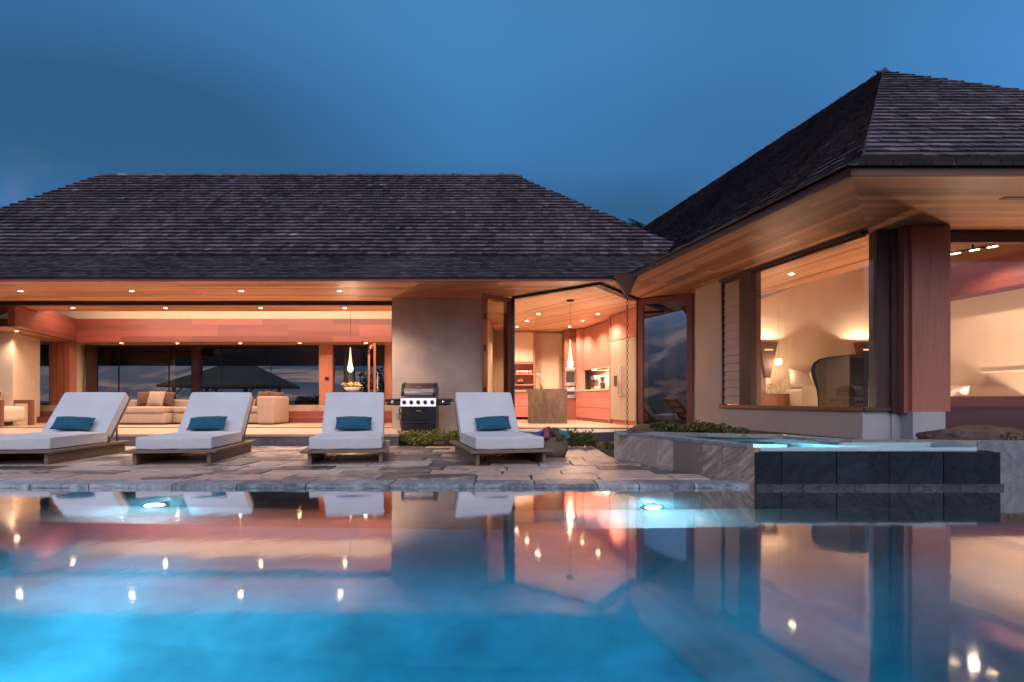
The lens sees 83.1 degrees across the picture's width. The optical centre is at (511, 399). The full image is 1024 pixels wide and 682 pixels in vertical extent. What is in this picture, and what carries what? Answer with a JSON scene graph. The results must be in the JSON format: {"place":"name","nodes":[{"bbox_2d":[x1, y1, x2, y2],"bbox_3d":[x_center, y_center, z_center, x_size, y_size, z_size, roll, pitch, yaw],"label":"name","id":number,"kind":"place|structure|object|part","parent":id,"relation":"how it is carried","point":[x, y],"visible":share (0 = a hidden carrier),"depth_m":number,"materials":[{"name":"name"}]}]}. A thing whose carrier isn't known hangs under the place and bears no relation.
{"place":"outdoors","nodes":[
{"label":"outdoors","id":0,"kind":"place"},
{"bbox_2d":[342,382,362,391],"bbox_3d":[-3.666,-0.291,13.292,0.516,0.262,0.446,0,0,0],"label":"flower bowl","id":1,"kind":"object","parent":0,"point":[351,388],"visible":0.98,"depth_m":13.20,"materials":[{"name":"white ceramic"}]},
{"bbox_2d":[0,446,709,484],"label":"stone patio","id":2,"kind":"structure","parent":0,"point":[291,462],"depth_m":6.65,"materials":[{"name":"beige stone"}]},
{"bbox_2d":[0,392,130,464],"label":"sun lounger","id":3,"kind":"object","parent":2,"relation":"on","point":[106,410],"visible":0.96,"depth_m":8.04,"materials":[{"name":"white fabric"}]},
{"bbox_2d":[49,416,95,430],"bbox_3d":[-6.157,0.334,8.095,0.500,0.230,0.143,3,-43,-9],"label":"lumbar pillow","id":4,"kind":"object","parent":3,"relation":"on","point":[72,423],"visible":1,"depth_m":8.04,"materials":[{"name":"teal fabric"}]},
{"bbox_2d":[123,392,256,464],"bbox_3d":[-4.242,0.335,7.862,1.030,0.890,1.948,0,0,-9],"label":"sun lounger","id":5,"kind":"object","parent":2,"relation":"on","point":[229,440],"visible":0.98,"depth_m":7.87,"materials":[{"name":"white fabric"}]},
{"bbox_2d":[186,416,226,429],"bbox_3d":[-4.311,0.334,8.165,0.500,0.230,0.143,-2,-43,-7],"label":"lumbar pillow","id":6,"kind":"object","parent":5,"relation":"on","point":[208,423],"visible":1,"depth_m":8.11,"materials":[{"name":"teal fabric"}]},
{"bbox_2d":[300,392,389,464],"bbox_3d":[-2.194,0.335,7.874,1.030,0.890,1.948,0,0,-12],"label":"sun lounger","id":7,"kind":"object","parent":2,"relation":"on","point":[329,438],"visible":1,"depth_m":8.17,"materials":[{"name":"white fabric"}]},
{"bbox_2d":[335,416,371,429],"bbox_3d":[-2.241,0.334,8.182,0.500,0.230,0.143,1,-43,-13],"label":"lumbar pillow","id":8,"kind":"object","parent":7,"relation":"on","point":[353,423],"visible":1,"depth_m":8.12,"materials":[{"name":"teal fabric"}]},
{"bbox_2d":[450,392,553,464],"bbox_3d":[-0.226,0.335,7.865,1.030,0.890,1.948,0,0,-14],"label":"sun lounger","id":9,"kind":"object","parent":2,"relation":"on","point":[472,444],"visible":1,"depth_m":7.89,"materials":[{"name":"white fabric"}]},
{"bbox_2d":[474,416,510,430],"bbox_3d":[-0.272,0.334,8.174,0.500,0.230,0.143,-3,-42,-11],"label":"lumbar pillow","id":10,"kind":"object","parent":9,"relation":"on","point":[492,423],"visible":1,"depth_m":8.12,"materials":[{"name":"teal fabric"}]},
{"bbox_2d":[542,429,567,456],"bbox_3d":[0.560,0.586,7.950,0.430,0.389,0.430,0,0,0],"label":"woven basket","id":11,"kind":"object","parent":2,"relation":"on","point":[560,448],"visible":0.71,"depth_m":7.77,"materials":[{"name":"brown wicker"}]},
{"bbox_2d":[542,428,549,440],"bbox_3d":[0.457,0.496,7.864,0.128,0.222,0.288,0,0,0],"label":"rolled towel","id":12,"kind":"object","parent":11,"relation":"in","point":[545,433],"visible":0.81,"depth_m":7.78,"materials":[{"name":"fabric"}]},
{"bbox_2d":[549,427,562,440],"bbox_3d":[0.567,0.488,7.823,0.293,0.231,0.131,0,0,42],"label":"rolled towel","id":13,"kind":"object","parent":11,"relation":"in","point":[554,432],"visible":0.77,"depth_m":7.77,"materials":[{"name":"fabric"}]},
{"bbox_2d":[553,429,569,439],"bbox_3d":[0.659,0.503,7.873,0.272,0.203,0.110,0,0,-13],"label":"rolled towel","id":14,"kind":"object","parent":11,"relation":"in","point":[564,434],"visible":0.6,"depth_m":7.85,"materials":[{"name":"fabric"}]},
{"bbox_2d":[567,428,599,446],"bbox_3d":[1.112,0.626,9.529,0.714,0.353,0.483,0,0,0],"label":"ground shrub","id":15,"kind":"object","parent":2,"relation":"on","point":[575,439],"visible":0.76,"depth_m":9.41,"materials":[{"name":"green plant"}]},
{"bbox_2d":[399,440,613,457],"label":"planting soil","id":16,"kind":"structure","parent":0,"point":[609,452],"depth_m":9.86,"materials":[{"name":"brown soil"}]},
{"bbox_2d":[397,428,441,445],"bbox_3d":[-1.607,0.652,10.057,0.846,0.303,0.707,0,0,0],"label":"ground shrub","id":17,"kind":"object","parent":16,"relation":"on","point":[412,437],"visible":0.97,"depth_m":9.89,"materials":[{"name":"green plant"}]},
{"bbox_2d":[429,426,458,444],"bbox_3d":[-1.034,0.635,9.990,0.851,0.336,0.627,0,0,0],"label":"ground shrub","id":18,"kind":"object","parent":16,"relation":"on","point":[450,435],"visible":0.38,"depth_m":9.88,"materials":[{"name":"green plant"}]},
{"bbox_2d":[600,441,613,449],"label":"ground shrub","id":19,"kind":"object","parent":16,"relation":"on","point":[607,445],"visible":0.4,"depth_m":9.24,"materials":[{"name":"green plant"}]},
{"bbox_2d":[0,477,1023,681],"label":"pool water","id":20,"kind":"structure","parent":0,"point":[511,584],"depth_m":2.54,"materials":[{"name":"blue liquid"}]},
{"bbox_2d":[0,0,1023,391],"label":"sky","id":21,"kind":"structure","parent":0,"point":[623,110],"materials":[{"name":"blue"}]},
{"bbox_2d":[526,389,566,422],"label":"kitchen island","id":22,"kind":"structure","parent":0,"point":[547,405],"depth_m":14.30,"materials":[{"name":"wood"}]},
{"bbox_2d":[627,424,852,438],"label":"raised soil","id":23,"kind":"structure","parent":0,"point":[642,427],"depth_m":8.68,"materials":[{"name":"brown soil"}]},
{"bbox_2d":[649,421,677,430],"bbox_3d":[2.371,0.410,8.901,0.375,0.187,0.493,0,0,-27],"label":"bed plant","id":24,"kind":"object","parent":23,"relation":"on","point":[662,426],"visible":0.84,"depth_m":8.89,"materials":[{"name":"green plant"}]},
{"bbox_2d":[671,420,708,432],"bbox_3d":[2.662,0.396,8.585,0.543,0.214,0.405,0,0,0],"label":"bed plant","id":25,"kind":"object","parent":23,"relation":"on","point":[687,428],"visible":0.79,"depth_m":8.49,"materials":[{"name":"green plant"}]},
{"bbox_2d":[698,422,731,432],"bbox_3d":[2.963,0.411,8.413,0.565,0.184,0.446,0,0,0],"label":"bed plant","id":26,"kind":"object","parent":23,"relation":"on","point":[711,427],"visible":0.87,"depth_m":8.31,"materials":[{"name":"green plant"}]},
{"bbox_2d":[723,427,749,432],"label":"bed plant","id":27,"kind":"object","parent":23,"relation":"on","point":[737,430],"visible":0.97,"depth_m":8.14,"materials":[{"name":"green plant"}]},
{"bbox_2d":[915,425,1023,439],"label":"boulder","id":28,"kind":"object","parent":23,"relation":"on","point":[977,432],"visible":0.54,"depth_m":6.28,"materials":[{"name":"stone"}]},
{"bbox_2d":[951,386,969,395],"bbox_3d":[6.419,-0.080,8.350,0.173,0.240,0.340,16,-5,-19],"label":"floor cushion","id":29,"kind":"object","parent":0,"point":[959,390],"visible":0.42,"depth_m":8.24,"materials":[{"name":"white fabric"}]},
{"bbox_3d":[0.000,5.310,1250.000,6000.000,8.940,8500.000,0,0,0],"label":"ground","id":30,"kind":"structure","parent":0,"visible":0},
{"bbox_2d":[0,173,794,445],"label":"living pavilion","id":31,"kind":"structure","parent":30,"relation":"on","point":[447,283],"depth_m":12.14,"materials":[{"name":"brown wood"}]},
{"bbox_2d":[0,391,33,426],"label":"lounge armchair","id":32,"kind":"object","parent":31,"relation":"on","point":[11,413],"visible":0.98,"depth_m":13.09,"materials":[{"name":"brown wood"}]},
{"bbox_2d":[120,396,288,423],"bbox_3d":[-7.975,0.245,14.030,4.750,0.650,1.000,0,0,0],"label":"sectional sofa","id":33,"kind":"object","parent":31,"relation":"on","point":[270,409],"visible":0.48,"depth_m":13.56,"materials":[{"name":"beige fabric"}]},
{"bbox_2d":[136,391,155,405],"bbox_3d":[-8.950,-0.020,14.119,0.420,0.380,0.172,-5,-17,-8],"label":"throw pillow","id":34,"kind":"object","parent":33,"relation":"on","point":[142,398],"visible":0.67,"depth_m":14.04,"materials":[{"name":"brown fabric"}]},
{"bbox_2d":[146,391,165,405],"bbox_3d":[-8.627,-0.020,13.999,0.420,0.380,0.172,1,-18,6],"label":"throw pillow","id":35,"kind":"object","parent":33,"relation":"on","point":[156,398],"visible":0.98,"depth_m":13.93,"materials":[{"name":"beige fabric"}]},
{"bbox_2d":[157,391,175,406],"bbox_3d":[-8.493,-0.020,14.119,0.420,0.380,0.172,6,-19,-12],"label":"throw pillow","id":36,"kind":"object","parent":33,"relation":"on","point":[168,400],"visible":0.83,"depth_m":14.09,"materials":[{"name":"brown fabric"}]},
{"bbox_2d":[254,391,269,405],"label":"throw pillow","id":37,"kind":"object","parent":33,"relation":"on","point":[260,393],"visible":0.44,"depth_m":14.01,"materials":[{"name":"brown fabric"}]},
{"bbox_2d":[265,391,283,395],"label":"throw pillow","id":38,"kind":"object","parent":33,"relation":"on","point":[276,393],"visible":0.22,"depth_m":14.19,"materials":[{"name":"brown fabric"}]},
{"bbox_2d":[40,345,384,404],"bbox_3d":[-9.810,-0.700,16.500,12.380,1.700,0.080,0,0,0],"label":"back window","id":39,"kind":"structure","parent":31,"relation":"in","point":[293,370],"depth_m":16.50,"materials":[{"name":"clear glass"}]},
{"bbox_2d":[348,311,352,371],"bbox_3d":[-3.780,-1.636,13.500,0.160,1.968,0.160,0,0,0],"label":"pendant lamp","id":40,"kind":"object","parent":31,"relation":"hanging from","point":[350,368],"visible":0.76,"depth_m":13.50,"materials":[{"name":"glass"}]},
{"bbox_2d":[368,343,377,391],"bbox_3d":[-3.845,-0.695,15.922,0.449,1.650,1.043,0,0,-4],"label":"glass door","id":41,"kind":"structure","parent":31,"relation":"in","point":[372,372],"depth_m":15.79,"materials":[{"name":"wood"}]},
{"bbox_2d":[385,383,453,433],"bbox_3d":[-1.770,0.225,11.123,1.267,1.107,0.540,0,0,0],"label":"barbecue grill","id":42,"kind":"object","parent":31,"relation":"on","point":[418,403],"visible":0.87,"depth_m":10.91,"materials":[{"name":"black metal"}]},
{"bbox_2d":[402,421,434,433],"bbox_3d":[-1.770,0.529,10.902,0.616,0.242,0.043,0,0,0],"label":"door","id":43,"kind":"structure","parent":42,"relation":"in","point":[406,425],"depth_m":10.91,"materials":[{"name":"black metal"}]},
{"bbox_2d":[402,407,434,419],"bbox_3d":[-1.770,0.269,10.902,0.616,0.242,0.043,0,0,0],"label":"door","id":44,"kind":"structure","parent":42,"relation":"in","point":[408,413],"depth_m":10.91,"materials":[{"name":"black metal"}]},
{"bbox_2d":[482,293,510,392],"bbox_3d":[-0.280,-0.685,11.239,0.582,2.670,0.605,0,0,0],"label":"folding door","id":45,"kind":"structure","parent":31,"relation":"in","point":[496,310],"depth_m":11.23,"materials":[{"name":"brown wood"}]},
{"bbox_2d":[515,331,534,416],"bbox_3d":[0.295,-0.725,17.270,0.790,2.630,0.640,0,0,0],"label":"wall cabinet","id":46,"kind":"object","parent":31,"relation":"on","point":[524,350],"depth_m":17.18,"materials":[{"name":"brown wood"}]},
{"bbox_2d":[517,378,523,383],"bbox_3d":[0.250,-0.560,17.350,0.240,0.200,0.240,0,0,0],"label":"fruit bowl","id":47,"kind":"object","parent":46,"relation":"on","point":[520,381],"visible":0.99,"depth_m":17.31,"materials":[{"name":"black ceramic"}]},
{"bbox_2d":[515,333,532,361],"bbox_3d":[0.265,-1.562,17.192,0.730,0.865,0.015,0,0,0],"label":"door","id":48,"kind":"structure","parent":46,"relation":"in","point":[523,341],"depth_m":17.18,"materials":[{"name":"beige paint"}]},
{"bbox_2d":[535,332,561,388],"bbox_3d":[1.115,-0.725,17.555,0.830,2.630,0.050,0,0,0],"label":"pantry door","id":49,"kind":"structure","parent":31,"relation":"on","point":[548,358],"depth_m":17.54,"materials":[{"name":"beige paint"}]},
{"bbox_2d":[566,299,573,366],"bbox_3d":[1.200,-1.361,11.900,0.160,1.378,0.160,0,0,0],"label":"pendant lamp","id":50,"kind":"object","parent":31,"relation":"hanging from","point":[569,363],"visible":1,"depth_m":11.86,"materials":[{"name":"white glass"}]},
{"bbox_2d":[562,329,584,419],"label":"oven tower","id":51,"kind":"structure","parent":31,"relation":"on","point":[573,378],"depth_m":16.79,"materials":[{"name":"brown wood"}]},
{"bbox_2d":[575,371,608,422],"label":"base cabinets","id":52,"kind":"object","parent":31,"relation":"on","point":[592,405],"visible":0.59,"depth_m":15.41,"materials":[{"name":"brown wood"}]},
{"bbox_2d":[590,376,602,388],"bbox_3d":[2.304,-0.460,15.868,0.321,0.380,0.280,0,0,-13],"label":"espresso machine","id":53,"kind":"object","parent":52,"relation":"on","point":[596,380],"visible":0.73,"depth_m":15.77,"materials":[{"name":"metal"}]},
{"bbox_2d":[600,377,604,388],"bbox_3d":[2.424,-0.440,15.434,0.140,0.340,0.140,0,0,0],"label":"coffee grinder","id":54,"kind":"object","parent":52,"relation":"on","point":[602,384],"visible":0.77,"depth_m":15.37,"materials":[{"name":"silver metal"}]},
{"bbox_2d":[584,321,608,370],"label":"cabinets","id":55,"kind":"object","parent":31,"relation":"attached to","point":[596,347],"visible":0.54,"depth_m":15.53,"materials":[{"name":"white wood"}]},
{"bbox_3d":[2.387,-1.430,16.046,0.400,1.180,1.190,0,0,-13],"label":"door","id":56,"kind":"part","parent":55,"relation":"part of","materials":[{"name":"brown wood"}]},
{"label":"door","id":57,"kind":"part","parent":55,"relation":"part of","materials":[{"name":"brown wood"}]},
{"bbox_2d":[609,308,635,425],"bbox_3d":[2.901,-0.725,13.240,0.684,2.630,2.110,0,0,-13],"label":"refrigerator","id":58,"kind":"object","parent":31,"relation":"on","point":[618,361],"visible":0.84,"depth_m":13.44,"materials":[{"name":"brown wood"}]},
{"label":"door","id":59,"kind":"part","parent":58,"relation":"part of","materials":[{"name":"metal"}]},
{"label":"door","id":60,"kind":"part","parent":58,"relation":"part of","materials":[{"name":"metal"}]},
{"bbox_2d":[613,274,636,430],"bbox_3d":[1.961,-0.680,9.981,0.444,2.920,0.305,0,0,8],"label":"rain chain","id":61,"kind":"object","parent":31,"relation":"hanging from","point":[625,283],"visible":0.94,"depth_m":9.90,"materials":[{"name":"orange metal"}]},
{"bbox_2d":[638,294,692,424],"bbox_3d":[3.004,-0.685,11.365,0.947,2.670,0.679,0,0,0],"label":"folding door","id":62,"kind":"structure","parent":31,"relation":"in","point":[665,324],"depth_m":11.35,"materials":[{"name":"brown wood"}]},
{"bbox_2d":[628,218,643,227],"bbox_3d":[7.626,-4.372,30.826,3.594,10.519,3.658,0,0,-29],"label":"palm tree","id":63,"kind":"object","parent":30,"relation":"on","point":[634,223],"visible":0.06,"depth_m":30.43,"materials":[{"name":"green plant"}]},
{"bbox_2d":[600,67,1023,438],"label":"bedroom pavilion","id":64,"kind":"structure","parent":30,"relation":"on","point":[863,211],"depth_m":8.06,"materials":[{"name":"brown wood"}]},
{"bbox_2d":[722,277,738,404],"bbox_3d":[3.695,-0.960,9.640,0.070,2.100,0.550,0,0,-13],"label":"louver window","id":65,"kind":"structure","parent":64,"relation":"in","point":[730,288],"depth_m":9.69,"materials":[{"name":"brown wood"}]},
{"bbox_2d":[761,394,789,405],"bbox_3d":[5.350,0.235,12.207,0.800,0.710,0.545,0,0,0],"label":"bedside console","id":66,"kind":"object","parent":64,"relation":"on","point":[776,399],"visible":0.24,"depth_m":11.94,"materials":[{"name":"brown wood"}]},
{"bbox_2d":[761,342,777,393],"bbox_3d":[5.430,-0.670,12.300,0.380,1.100,0.200,0,0,0],"label":"uplight lamp","id":67,"kind":"object","parent":66,"relation":"on","point":[768,350],"visible":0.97,"depth_m":12.23,"materials":[{"name":"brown wood"}]},
{"bbox_2d":[766,382,778,393],"bbox_3d":[5.463,-0.249,12.045,0.265,0.259,0.223,0,0,-32],"label":"flower vase","id":68,"kind":"object","parent":66,"relation":"on","point":[771,386],"visible":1,"depth_m":12.03,"materials":[{"name":"white ceramic"}]},
{"bbox_2d":[775,301,780,363],"bbox_3d":[5.560,-1.397,12.050,0.092,1.314,0.092,0,0,0],"label":"cube pendant lamp","id":69,"kind":"object","parent":64,"relation":"hanging from","point":[778,361],"visible":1,"depth_m":12.05,"materials":[{"name":"white metal"}]},
{"bbox_2d":[781,380,868,406],"bbox_3d":[6.580,0.080,11.410,1.680,1.020,2.100,0,0,0],"label":"bed","id":70,"kind":"object","parent":64,"relation":"on","point":[805,396],"visible":0.12,"depth_m":11.60,"materials":[{"name":"beige fabric"}]},
{"bbox_2d":[789,369,812,388],"bbox_3d":[6.100,-0.409,12.142,0.580,0.420,0.210,12,-26,-6],"label":"bed pillow","id":71,"kind":"object","parent":70,"relation":"on","point":[799,379],"visible":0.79,"depth_m":12.04,"materials":[{"name":"white fabric"}]},
{"bbox_2d":[811,354,868,406],"bbox_3d":[5.047,-0.041,8.897,0.755,1.262,0.582,0,0,30],"label":"back chair","id":72,"kind":"object","parent":64,"relation":"on","point":[841,381],"visible":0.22,"depth_m":8.62,"materials":[{"name":"fabric"}]},
{"bbox_2d":[853,342,868,358],"bbox_3d":[7.520,-0.670,12.300,0.380,1.100,0.200,0,0,0],"label":"uplight lamp","id":73,"kind":"object","parent":64,"relation":"on","point":[861,347],"visible":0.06,"depth_m":12.21,"materials":[{"name":"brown wood"}]},
{"bbox_2d":[951,244,997,254],"bbox_3d":[6.345,-2.204,7.940,0.036,0.312,0.535,0,0,-32],"label":"track light","id":74,"kind":"object","parent":64,"relation":"attached to","point":[977,248],"visible":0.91,"depth_m":7.93,"materials":[{"name":"white metal"}]},
{"bbox_2d":[951,231,1023,409],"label":"front window","id":75,"kind":"structure","parent":64,"relation":"in","point":[957,237],"depth_m":7.00,"materials":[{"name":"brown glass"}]},
{"bbox_2d":[614,431,1023,487],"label":"stone spa","id":76,"kind":"object","parent":30,"relation":"on","point":[707,455],"visible":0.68,"depth_m":5.37,"materials":[{"name":"stone"}]},
{"bbox_2d":[715,439,994,451],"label":"spa water","id":77,"kind":"structure","parent":76,"relation":"in","point":[756,443],"depth_m":5.93,"materials":[{"name":"teal liquid"}]},
{"bbox_2d":[1001,431,1019,439],"bbox_3d":[5.324,0.387,6.178,0.156,0.110,0.132,0,0,0],"label":"sprig","id":78,"kind":"object","parent":76,"relation":"on","point":[1011,435],"visible":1,"depth_m":6.15,"materials":[{"name":"green plant"}]},
{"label":"back terrace","id":79,"kind":"structure","parent":0,"visible":0},
{"bbox_2d":[376,366,384,397],"bbox_3d":[-4.274,-0.534,23.519,2.345,1.704,1.545,0,0,0],"label":"hedge shrub","id":80,"kind":"object","parent":79,"relation":"on","point":[382,383],"visible":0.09,"depth_m":23.01,"materials":[{"name":"green plant"}]},
{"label":"pool basin","id":81,"kind":"structure","parent":0,"visible":0},
{"bbox_2d":[0,479,748,487],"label":"pool coping","id":82,"kind":"object","parent":81,"relation":"on","point":[353,483],"visible":0.69,"depth_m":5.36,"materials":[{"name":"stone"}]}
]}

